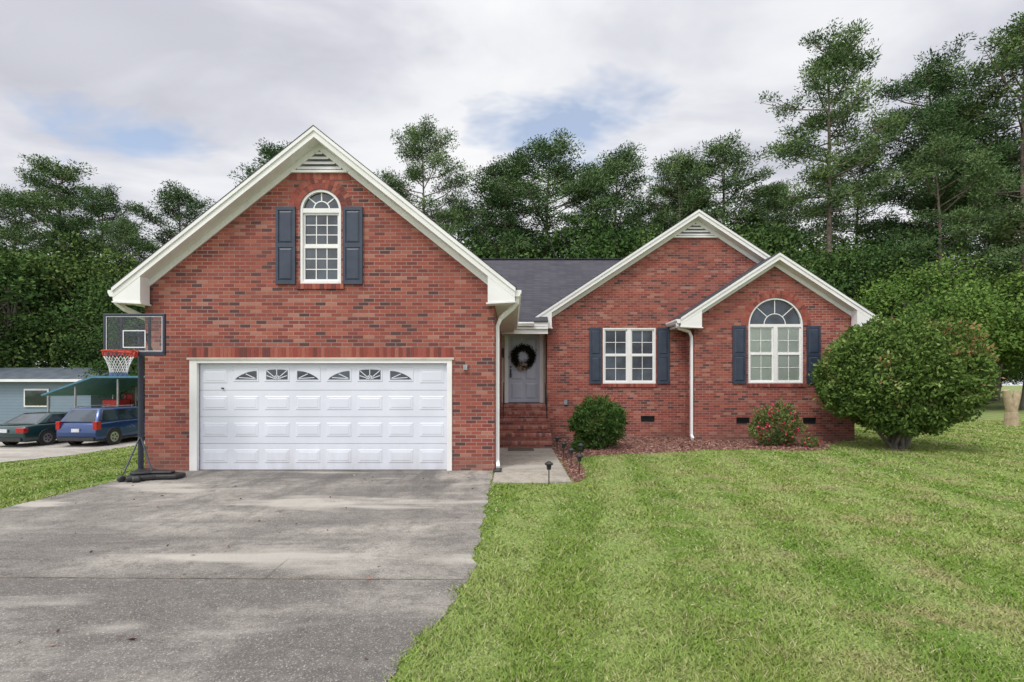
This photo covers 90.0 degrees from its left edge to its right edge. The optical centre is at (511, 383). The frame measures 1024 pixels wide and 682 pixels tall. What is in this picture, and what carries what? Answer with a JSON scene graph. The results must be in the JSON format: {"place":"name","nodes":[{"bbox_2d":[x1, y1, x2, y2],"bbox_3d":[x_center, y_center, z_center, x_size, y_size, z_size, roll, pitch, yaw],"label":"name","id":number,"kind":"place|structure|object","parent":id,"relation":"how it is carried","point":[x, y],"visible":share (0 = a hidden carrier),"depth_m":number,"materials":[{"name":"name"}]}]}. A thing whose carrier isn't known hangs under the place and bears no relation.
{"place":"outdoors","nodes":[
{"label":"outdoors","id":0,"kind":"place"},
{"bbox_2d":[103,393,133,405],"bbox_3d":[-21.700,1.574,28.500,1.240,2.149,2.097,0,0,0],"label":"garden tractor","id":1,"kind":"object","parent":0,"point":[127,399],"visible":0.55,"depth_m":28.14,"materials":[{"name":"metal"}]},
{"bbox_2d":[0,470,493,681],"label":"driveway","id":2,"kind":"structure","parent":0,"point":[273,576],"depth_m":4.57,"materials":[{"name":"concrete"}]},
{"bbox_2d":[101,314,185,482],"bbox_3d":[-6.590,0.235,8.983,1.139,2.930,1.150,0,0,27],"label":"basketball hoop","id":3,"kind":"object","parent":2,"relation":"on","point":[141,473],"visible":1,"depth_m":8.99,"materials":[{"name":"black plastic"}]},
{"bbox_2d":[145,151,494,469],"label":"garage front wall","id":4,"kind":"structure","parent":0,"point":[416,288],"depth_m":10.00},
{"bbox_2d":[150,144,487,285],"bbox_3d":[-3.755,-3.248,9.995,6.830,2.860,0.050,0,0,0],"label":"garage frieze","id":5,"kind":"object","parent":4,"relation":"attached to","point":[267,189],"visible":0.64,"depth_m":9.97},
{"bbox_2d":[186,357,453,359],"bbox_3d":[-3.730,-0.491,9.964,5.200,0.042,0.019,0,0,0],"label":"garage door outer trim","id":6,"kind":"structure","parent":4,"relation":"attached to","point":[319,358],"depth_m":9.96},
{"bbox_2d":[189,360,451,470],"bbox_3d":[-3.730,0.600,10.018,5.120,2.200,0.085,0,0,0],"label":"garage door casing","id":7,"kind":"object","parent":4,"relation":"attached to","point":[193,415],"visible":0.79,"depth_m":9.97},
{"bbox_2d":[200,364,446,469],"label":"garage door sections","id":8,"kind":"object","parent":4,"relation":"in","point":[323,421],"visible":0.96,"depth_m":10.07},
{"bbox_2d":[236,369,410,378],"bbox_3d":[-3.705,-0.184,10.056,3.463,0.195,0.006,0,0,0],"label":"garage door glass","id":9,"kind":"object","parent":8,"relation":"in","point":[337,375],"visible":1,"depth_m":10.05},
{"bbox_2d":[239,369,407,378],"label":"garage door sunbursts","id":10,"kind":"object","parent":9,"relation":"attached to","point":[366,377],"visible":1,"depth_m":10.05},
{"bbox_2d":[201,363,446,388],"bbox_3d":[-3.705,0.605,10.082,4.890,2.210,0.095,0,0,0],"label":"garage door backing","id":11,"kind":"object","parent":4,"relation":"in","point":[322,363],"visible":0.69,"depth_m":10.12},
{"bbox_2d":[189,174,810,386],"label":"rowlock bricks","id":12,"kind":"object","parent":4,"relation":"attached to","point":[313,351],"visible":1,"depth_m":9.99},
{"bbox_2d":[192,173,809,386],"bbox_3d":[1.018,-2.005,13.102,15.872,4.200,3.521,0,0,-27],"label":"rowlock mortar","id":13,"kind":"object","parent":4,"relation":"attached to","point":[433,347],"visible":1,"depth_m":9.99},
{"bbox_2d":[496,297,518,467],"bbox_3d":[-0.109,-0.012,9.954,0.599,3.373,0.243,0,0,32],"label":"garage downspout","id":14,"kind":"object","parent":4,"relation":"attached to","point":[508,311],"visible":0.94,"depth_m":10.10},
{"bbox_2d":[275,206,820,383],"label":"shutters","id":15,"kind":"object","parent":4,"relation":"attached to","point":[285,244],"visible":0.98,"depth_m":9.97,"materials":[{"name":"blue wood"}]},
{"bbox_2d":[0,385,1023,681],"bbox_3d":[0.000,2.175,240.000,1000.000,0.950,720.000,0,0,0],"label":"lawn ground","id":16,"kind":"structure","parent":0,"point":[994,411],"depth_m":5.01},
{"bbox_2d":[0,189,50,367],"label":"pine tree","id":17,"kind":"object","parent":16,"relation":"on","point":[4,204],"visible":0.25,"depth_m":48.47,"materials":[{"name":"green plant"}]},
{"bbox_2d":[0,238,104,367],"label":"deciduous tree","id":18,"kind":"object","parent":16,"relation":"on","point":[8,297],"visible":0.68,"depth_m":35.38,"materials":[{"name":"green plant"}]},
{"bbox_2d":[0,153,119,366],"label":"pine tree","id":19,"kind":"object","parent":16,"relation":"on","point":[64,174],"visible":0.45,"depth_m":44.38,"materials":[{"name":"green plant"}]},
{"bbox_2d":[0,228,133,367],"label":"deciduous tree","id":20,"kind":"object","parent":16,"relation":"on","point":[75,242],"visible":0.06,"depth_m":41.83,"materials":[{"name":"green plant"}]},
{"bbox_2d":[0,382,137,423],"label":"walls","id":21,"kind":"structure","parent":16,"relation":"on","point":[11,400],"depth_m":31.00,"materials":[{"name":"blue"}]},
{"bbox_2d":[25,390,46,404],"bbox_3d":[-28.750,0.850,30.920,1.300,0.900,0.040,0,0,0],"label":"window","id":22,"kind":"structure","parent":21,"relation":"in","point":[33,397],"depth_m":30.90,"materials":[{"name":"clear glass"}]},
{"bbox_2d":[0,379,81,406],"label":"trim","id":23,"kind":"structure","parent":21,"relation":"attached to","point":[38,380],"depth_m":30.52,"materials":[{"name":"white paint"}]},
{"bbox_2d":[0,368,118,378],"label":"roof","id":24,"kind":"structure","parent":21,"relation":"on","point":[38,373],"depth_m":31.87,"materials":[{"name":"grey metal"}]},
{"bbox_2d":[0,436,144,461],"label":"neighbour gravel drive","id":25,"kind":"structure","parent":16,"relation":"on","point":[27,450],"depth_m":20.91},
{"bbox_2d":[0,411,67,445],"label":"parked sedan","id":26,"kind":"object","parent":25,"relation":"on","point":[39,428],"visible":0.45,"depth_m":21.86,"materials":[{"name":"green paint"}]},
{"bbox_2d":[56,405,144,444],"bbox_3d":[-18.084,1.828,23.610,2.100,1.731,4.575,0,0,3],"label":"parked suv","id":27,"kind":"object","parent":25,"relation":"on","point":[111,425],"visible":0.69,"depth_m":21.76,"materials":[{"name":"blue paint"}]},
{"bbox_2d":[0,244,144,367],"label":"deciduous tree","id":28,"kind":"object","parent":16,"relation":"on","point":[91,265],"visible":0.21,"depth_m":36.35,"materials":[{"name":"green plant"}]},
{"bbox_2d":[20,183,146,267],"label":"pine tree","id":29,"kind":"object","parent":16,"relation":"on","point":[107,203],"visible":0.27,"depth_m":44.44,"materials":[{"name":"green plant"}]},
{"bbox_2d":[31,269,144,368],"bbox_3d":[-28.189,-2.490,36.146,8.468,10.513,8.273,0,0,1],"label":"deciduous tree","id":30,"kind":"object","parent":16,"relation":"on","point":[105,300],"visible":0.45,"depth_m":34.03,"materials":[{"name":"green plant"}]},
{"bbox_2d":[41,376,144,411],"bbox_3d":[-20.900,1.140,28.650,6.600,3.120,4.700,0,0,0],"label":"carport","id":31,"kind":"object","parent":16,"relation":"on","point":[102,385],"visible":0.21,"depth_m":27.60,"materials":[{"name":"teal metal"}]},
{"bbox_2d":[78,318,144,397],"bbox_3d":[-23.580,-0.902,33.222,6.741,7.327,7.206,0,0,37],"label":"deciduous tree","id":32,"kind":"object","parent":16,"relation":"on","point":[132,370],"visible":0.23,"depth_m":31.70,"materials":[{"name":"green plant"}]},
{"bbox_2d":[79,213,159,286],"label":"pine tree","id":33,"kind":"object","parent":16,"relation":"on","point":[123,234],"visible":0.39,"depth_m":41.58,"materials":[{"name":"green plant"}]},
{"bbox_2d":[114,179,215,266],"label":"pine tree","id":34,"kind":"object","parent":16,"relation":"on","point":[178,197],"visible":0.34,"depth_m":47.69,"materials":[{"name":"green plant"}]},
{"bbox_2d":[227,138,288,186],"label":"pine tree","id":35,"kind":"object","parent":16,"relation":"on","point":[269,153],"visible":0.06,"depth_m":44.17,"materials":[{"name":"green plant"}]},
{"bbox_2d":[110,125,516,287],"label":"garage roof shingles","id":36,"kind":"object","parent":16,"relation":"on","point":[263,165],"visible":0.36,"depth_m":9.67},
{"bbox_2d":[112,276,514,335],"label":"garage eave boxes","id":37,"kind":"object","parent":36,"relation":"attached to","point":[136,292],"visible":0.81,"depth_m":9.70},
{"bbox_2d":[107,290,520,328],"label":"garage gutters","id":38,"kind":"object","parent":36,"relation":"attached to","point":[516,312],"visible":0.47,"depth_m":11.36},
{"bbox_2d":[113,131,514,296],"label":"garage rake boards","id":39,"kind":"object","parent":36,"relation":"attached to","point":[231,204],"visible":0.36,"depth_m":9.70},
{"bbox_2d":[111,126,515,291],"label":"garage rake trim","id":40,"kind":"structure","parent":39,"relation":"attached to","point":[248,180],"depth_m":9.68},
{"bbox_2d":[291,152,346,172],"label":"garage vent louvres","id":41,"kind":"object","parent":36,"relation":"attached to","point":[319,171],"visible":1,"depth_m":9.96,"materials":[{"name":"white paint"}]},
{"bbox_2d":[296,151,342,169],"bbox_3d":[-3.755,-4.353,9.993,0.962,0.385,0.010,0,0,0],"label":"gable vent","id":42,"kind":"object","parent":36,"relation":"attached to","point":[319,160],"visible":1,"depth_m":9.99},
{"bbox_2d":[300,189,340,282],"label":"window frames","id":43,"kind":"structure","parent":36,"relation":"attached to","point":[313,211],"depth_m":10.04,"materials":[{"name":"white paint"}]},
{"bbox_2d":[304,193,338,207],"bbox_3d":[-3.740,-3.578,10.070,0.710,0.355,0.001,0,0,0],"label":"window fan glass","id":44,"kind":"object","parent":43,"relation":"attached to","point":[316,198],"visible":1,"depth_m":10.07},
{"bbox_2d":[306,216,337,278],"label":"window panes","id":45,"kind":"object","parent":43,"relation":"attached to","point":[321,253],"visible":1,"depth_m":10.07,"materials":[{"name":"grey glass"}]},
{"bbox_2d":[374,114,473,236],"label":"pine tree","id":46,"kind":"object","parent":16,"relation":"on","point":[411,149],"visible":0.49,"depth_m":45.00,"materials":[{"name":"green plant"}]},
{"bbox_2d":[199,308,693,465],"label":"side walls","id":47,"kind":"structure","parent":16,"relation":"on","point":[687,385],"depth_m":15.61,"materials":[{"name":"paint"}]},
{"bbox_2d":[429,195,488,248],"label":"pine tree","id":48,"kind":"object","parent":16,"relation":"on","point":[458,217],"visible":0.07,"depth_m":49.44,"materials":[{"name":"green plant"}]},
{"bbox_2d":[463,195,532,252],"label":"pine tree","id":49,"kind":"object","parent":16,"relation":"on","point":[496,222],"visible":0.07,"depth_m":50.67,"materials":[{"name":"green plant"}]},
{"bbox_2d":[454,224,553,257],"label":"deciduous tree","id":50,"kind":"object","parent":16,"relation":"on","point":[481,252],"visible":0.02,"depth_m":43.55,"materials":[{"name":"green plant"}]},
{"bbox_2d":[459,150,561,257],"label":"pine tree","id":51,"kind":"object","parent":16,"relation":"on","point":[496,170],"visible":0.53,"depth_m":47.75,"materials":[{"name":"green plant"}]},
{"bbox_2d":[1,217,1023,394],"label":"background tree line","id":52,"kind":"object","parent":16,"relation":"on","point":[1011,374],"visible":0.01,"depth_m":56.30,"materials":[{"name":"green plant"}]},
{"bbox_2d":[473,239,569,257],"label":"deciduous tree","id":53,"kind":"object","parent":16,"relation":"on","point":[522,252],"visible":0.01,"depth_m":46.62,"materials":[{"name":"green plant"}]},
{"bbox_2d":[499,407,551,447],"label":"front steps","id":54,"kind":"structure","parent":16,"relation":"on","point":[514,423],"depth_m":14.20,"materials":[{"name":"brick"}]},
{"bbox_2d":[499,403,551,444],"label":"step treads","id":55,"kind":"object","parent":54,"relation":"on","point":[527,427],"visible":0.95,"depth_m":13.91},
{"bbox_2d":[493,448,570,483],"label":"walkway","id":56,"kind":"structure","parent":16,"relation":"on","point":[520,467],"depth_m":10.10,"materials":[{"name":"concrete"}]},
{"bbox_2d":[471,127,636,257],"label":"pine tree","id":57,"kind":"object","parent":16,"relation":"on","point":[563,174],"visible":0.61,"depth_m":47.29,"materials":[{"name":"green plant"}]},
{"bbox_2d":[549,158,621,248],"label":"pine tree","id":58,"kind":"object","parent":16,"relation":"on","point":[589,204],"visible":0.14,"depth_m":54.33,"materials":[{"name":"green plant"}]},
{"bbox_2d":[518,203,654,257],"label":"deciduous tree","id":59,"kind":"object","parent":16,"relation":"on","point":[615,234],"visible":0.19,"depth_m":43.41,"materials":[{"name":"green plant"}]},
{"bbox_2d":[548,140,674,250],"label":"pine tree","id":60,"kind":"object","parent":16,"relation":"on","point":[616,162],"visible":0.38,"depth_m":52.57,"materials":[{"name":"green plant"}]},
{"bbox_2d":[588,226,661,257],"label":"deciduous tree","id":61,"kind":"object","parent":16,"relation":"on","point":[632,247],"visible":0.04,"depth_m":41.71,"materials":[{"name":"green plant"}]},
{"bbox_2d":[530,209,770,326],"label":"wing roof shingles","id":62,"kind":"object","parent":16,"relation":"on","point":[649,241],"visible":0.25,"depth_m":15.67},
{"bbox_2d":[531,212,767,326],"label":"wing rake boards","id":63,"kind":"object","parent":62,"relation":"attached to","point":[729,236],"visible":0.21,"depth_m":15.70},
{"bbox_2d":[536,209,770,316],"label":"wing rake trim","id":64,"kind":"structure","parent":63,"relation":"attached to","point":[656,238],"depth_m":15.68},
{"bbox_2d":[633,172,718,242],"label":"pine tree","id":65,"kind":"object","parent":16,"relation":"on","point":[675,190],"visible":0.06,"depth_m":53.98,"materials":[{"name":"green plant"}]},
{"bbox_2d":[624,148,735,245],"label":"pine tree","id":66,"kind":"object","parent":16,"relation":"on","point":[677,168],"visible":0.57,"depth_m":50.48,"materials":[{"name":"green plant"}]},
{"bbox_2d":[551,436,846,482],"bbox_3d":[5.375,1.675,12.440,8.753,0.118,7.320,0,0,0],"label":"mulch bed","id":67,"kind":"object","parent":16,"relation":"on","point":[634,445],"visible":0.73,"depth_m":13.49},
{"bbox_2d":[565,392,628,448],"bbox_3d":[2.217,0.961,13.268,1.692,1.504,1.512,0,0,0],"label":"azalea shrub","id":68,"kind":"object","parent":67,"relation":"on","point":[583,420],"visible":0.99,"depth_m":12.99,"materials":[{"name":"green plant"}]},
{"bbox_2d":[747,396,809,445],"bbox_3d":[7.192,1.024,13.853,1.519,1.376,1.339,0,0,30],"label":"flowering shrub","id":69,"kind":"object","parent":67,"relation":"on","point":[768,416],"visible":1,"depth_m":13.70,"materials":[{"name":"green plant"}]},
{"bbox_2d":[800,434,822,446],"bbox_3d":[7.910,1.517,13.534,0.506,0.340,0.429,0,0,0],"label":"azalea shrub","id":70,"kind":"object","parent":67,"relation":"on","point":[806,441],"visible":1,"depth_m":13.49,"materials":[{"name":"green plant"}]},
{"bbox_2d":[653,129,785,237],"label":"pine tree","id":71,"kind":"object","parent":16,"relation":"on","point":[716,150],"visible":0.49,"depth_m":50.31,"materials":[{"name":"green plant"}]},
{"bbox_2d":[717,210,822,258],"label":"deciduous tree","id":72,"kind":"object","parent":16,"relation":"on","point":[774,243],"visible":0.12,"depth_m":41.43,"materials":[{"name":"green plant"}]},
{"bbox_2d":[669,252,878,321],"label":"bay roof shingles","id":73,"kind":"object","parent":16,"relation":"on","point":[721,289],"visible":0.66,"depth_m":15.18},
{"bbox_2d":[670,255,876,327],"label":"bay rake boards","id":74,"kind":"object","parent":73,"relation":"attached to","point":[815,283],"visible":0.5,"depth_m":14.90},
{"bbox_2d":[681,253,878,319],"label":"bay rake trim","id":75,"kind":"structure","parent":74,"relation":"attached to","point":[801,268],"depth_m":14.88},
{"bbox_2d":[733,180,818,255],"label":"pine tree","id":76,"kind":"object","parent":16,"relation":"on","point":[767,202],"visible":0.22,"depth_m":50.01,"materials":[{"name":"green plant"}]},
{"bbox_2d":[747,178,808,255],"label":"pine tree","id":77,"kind":"object","parent":16,"relation":"on","point":[795,222],"visible":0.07,"depth_m":55.77,"materials":[{"name":"green plant"}]},
{"bbox_2d":[799,229,875,296],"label":"deciduous tree","id":78,"kind":"object","parent":16,"relation":"on","point":[824,242],"visible":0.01,"depth_m":42.79,"materials":[{"name":"green plant"}]},
{"bbox_2d":[756,17,930,283],"bbox_3d":[25.233,-13.094,40.097,10.529,29.800,10.292,0,0,-34],"label":"pine tree","id":79,"kind":"object","parent":16,"relation":"on","point":[839,53],"visible":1,"depth_m":38.84,"materials":[{"name":"green plant"}]},
{"bbox_2d":[787,235,903,313],"bbox_3d":[22.169,-4.392,38.042,10.008,12.425,9.777,0,0,-8],"label":"deciduous tree","id":80,"kind":"object","parent":16,"relation":"on","point":[832,264],"visible":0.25,"depth_m":35.91,"materials":[{"name":"green plant"}]},
{"bbox_2d":[800,141,916,271],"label":"pine tree","id":81,"kind":"object","parent":16,"relation":"on","point":[857,227],"visible":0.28,"depth_m":44.97,"materials":[{"name":"green plant"}]},
{"bbox_2d":[806,306,1007,449],"bbox_3d":[10.039,-0.103,13.416,4.211,3.669,3.751,0,0,0],"label":"round shrub","id":82,"kind":"object","parent":16,"relation":"on","point":[945,369],"visible":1,"depth_m":12.37,"materials":[{"name":"green plant"}]},
{"bbox_2d":[838,223,977,316],"bbox_3d":[30.370,-5.236,39.742,12.162,14.097,10.372,0,0,1],"label":"deciduous tree","id":83,"kind":"object","parent":16,"relation":"on","point":[877,242],"visible":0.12,"depth_m":37.26,"materials":[{"name":"green plant"}]},
{"bbox_2d":[847,241,1023,358],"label":"deciduous tree","id":84,"kind":"object","parent":16,"relation":"on","point":[917,289],"visible":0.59,"depth_m":32.39,"materials":[{"name":"green plant"}]},
{"bbox_2d":[854,90,1020,288],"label":"pine tree","id":85,"kind":"object","parent":16,"relation":"on","point":[980,139],"visible":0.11,"depth_m":42.39,"materials":[{"name":"green plant"}]},
{"bbox_2d":[855,126,1023,293],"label":"pine tree","id":86,"kind":"object","parent":16,"relation":"on","point":[957,225],"visible":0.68,"depth_m":36.06,"materials":[{"name":"green plant"}]},
{"bbox_2d":[858,31,1020,260],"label":"pine tree","id":87,"kind":"object","parent":16,"relation":"on","point":[936,116],"visible":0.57,"depth_m":40.52,"materials":[{"name":"green plant"}]},
{"bbox_2d":[903,11,1023,274],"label":"pine tree","id":88,"kind":"object","parent":16,"relation":"on","point":[1011,47],"visible":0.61,"depth_m":38.27,"materials":[{"name":"green plant"}]},
{"bbox_2d":[951,261,1023,409],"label":"deciduous tree","id":89,"kind":"object","parent":16,"relation":"on","point":[1014,285],"visible":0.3,"depth_m":32.98,"materials":[{"name":"green plant"}]},
{"bbox_2d":[968,142,1020,400],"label":"pine tree","id":90,"kind":"object","parent":16,"relation":"on","point":[999,377],"depth_m":49.62,"materials":[{"name":"green plant"}]},
{"bbox_2d":[1002,389,1021,425],"bbox_3d":[20.323,1.012,20.824,0.690,1.576,0.559,0,0,-40],"label":"tree stump","id":91,"kind":"object","parent":16,"relation":"on","point":[1011,414],"visible":0.91,"depth_m":20.70,"materials":[{"name":"brown wood"}]},
{"bbox_2d":[0,0,1023,385],"label":"sky","id":92,"kind":"structure","parent":0,"point":[145,93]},
{"bbox_2d":[502,334,545,403],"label":"porch back wall","id":93,"kind":"structure","parent":0,"point":[544,359],"depth_m":16.70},
{"bbox_2d":[505,334,542,402],"bbox_3d":[0.390,-0.550,16.665,1.260,2.340,0.070,0,0,0],"label":"door casing","id":94,"kind":"object","parent":93,"relation":"attached to","point":[541,368],"depth_m":16.64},
{"bbox_2d":[508,335,539,401],"bbox_3d":[0.390,-0.500,16.673,1.020,2.200,0.054,0,0,0],"label":"front door","id":95,"kind":"structure","parent":93,"relation":"in","point":[523,385],"depth_m":16.66,"materials":[{"name":"paint"}]},
{"bbox_2d":[509,343,536,368],"bbox_3d":[0.341,-0.885,16.573,0.964,0.934,0.294,0,0,0],"label":"door wreath","id":96,"kind":"object","parent":95,"relation":"attached to","point":[516,351],"depth_m":16.54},
{"bbox_2d":[501,322,547,333],"bbox_3d":[0.380,-1.690,16.032,1.420,0.340,1.315,0,0,0],"label":"porch gutter and ceiling","id":97,"kind":"object","parent":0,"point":[531,330],"visible":0.69,"depth_m":15.56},
{"bbox_2d":[534,322,547,325],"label":"roof deck","id":98,"kind":"structure","parent":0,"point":[540,323],"depth_m":15.50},
{"bbox_2d":[480,258,622,326],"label":"roof shingles","id":99,"kind":"object","parent":98,"relation":"on","point":[542,284],"visible":0.27,"depth_m":18.95,"materials":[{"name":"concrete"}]},
{"bbox_2d":[547,238,756,437],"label":"wing front wall","id":100,"kind":"structure","parent":0,"point":[661,286],"depth_m":16.00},
{"bbox_2d":[603,328,655,382],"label":"wing window frames","id":101,"kind":"structure","parent":100,"relation":"in","point":[628,355],"depth_m":16.03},
{"bbox_2d":[605,331,651,379],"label":"wing window panes","id":102,"kind":"object","parent":101,"relation":"in","point":[641,336],"visible":1,"depth_m":16.07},
{"bbox_2d":[552,219,760,316],"bbox_3d":[5.730,-3.563,15.995,9.260,3.170,0.050,0,0,0],"label":"wing frieze","id":103,"kind":"object","parent":100,"relation":"attached to","point":[676,233],"visible":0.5,"depth_m":15.97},
{"bbox_2d":[676,323,693,439],"bbox_3d":[5.103,-0.069,15.149,0.557,3.466,0.299,0,0,0],"label":"bay downspout","id":104,"kind":"object","parent":100,"relation":"attached to","point":[691,378],"visible":0.97,"depth_m":15.21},
{"bbox_2d":[674,224,717,237],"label":"wing vent louvres","id":105,"kind":"object","parent":100,"relation":"in","point":[695,234],"visible":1,"depth_m":15.96,"materials":[{"name":"white paint"}]},
{"bbox_2d":[694,266,854,440],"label":"bay front wall","id":106,"kind":"structure","parent":0,"point":[722,402],"depth_m":15.20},
{"bbox_2d":[641,416,815,422],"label":"crawl vents","id":107,"kind":"object","parent":106,"relation":"in","point":[737,420],"visible":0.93,"depth_m":15.25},
{"bbox_2d":[670,310,871,330],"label":"bay eave boxes","id":108,"kind":"object","parent":106,"relation":"attached to","point":[695,321],"visible":0.48,"depth_m":14.90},
{"bbox_2d":[748,298,802,382],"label":"bay window frames","id":109,"kind":"structure","parent":106,"relation":"in","point":[774,353],"depth_m":15.23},
{"bbox_2d":[750,300,799,323],"bbox_3d":[7.830,-2.123,15.270,1.530,0.765,0.001,0,0,0],"label":"bay window fan glass","id":110,"kind":"object","parent":109,"relation":"in","point":[782,308],"visible":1,"depth_m":15.27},
{"bbox_2d":[702,262,850,315],"bbox_3d":[7.790,-2.775,15.195,4.760,1.687,0.050,0,0,0],"label":"bay frieze","id":111,"kind":"object","parent":106,"relation":"attached to","point":[812,288],"visible":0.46,"depth_m":15.17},
{"bbox_2d":[750,328,798,379],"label":"bay window blind slats","id":112,"kind":"object","parent":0,"point":[760,361],"visible":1,"depth_m":15.29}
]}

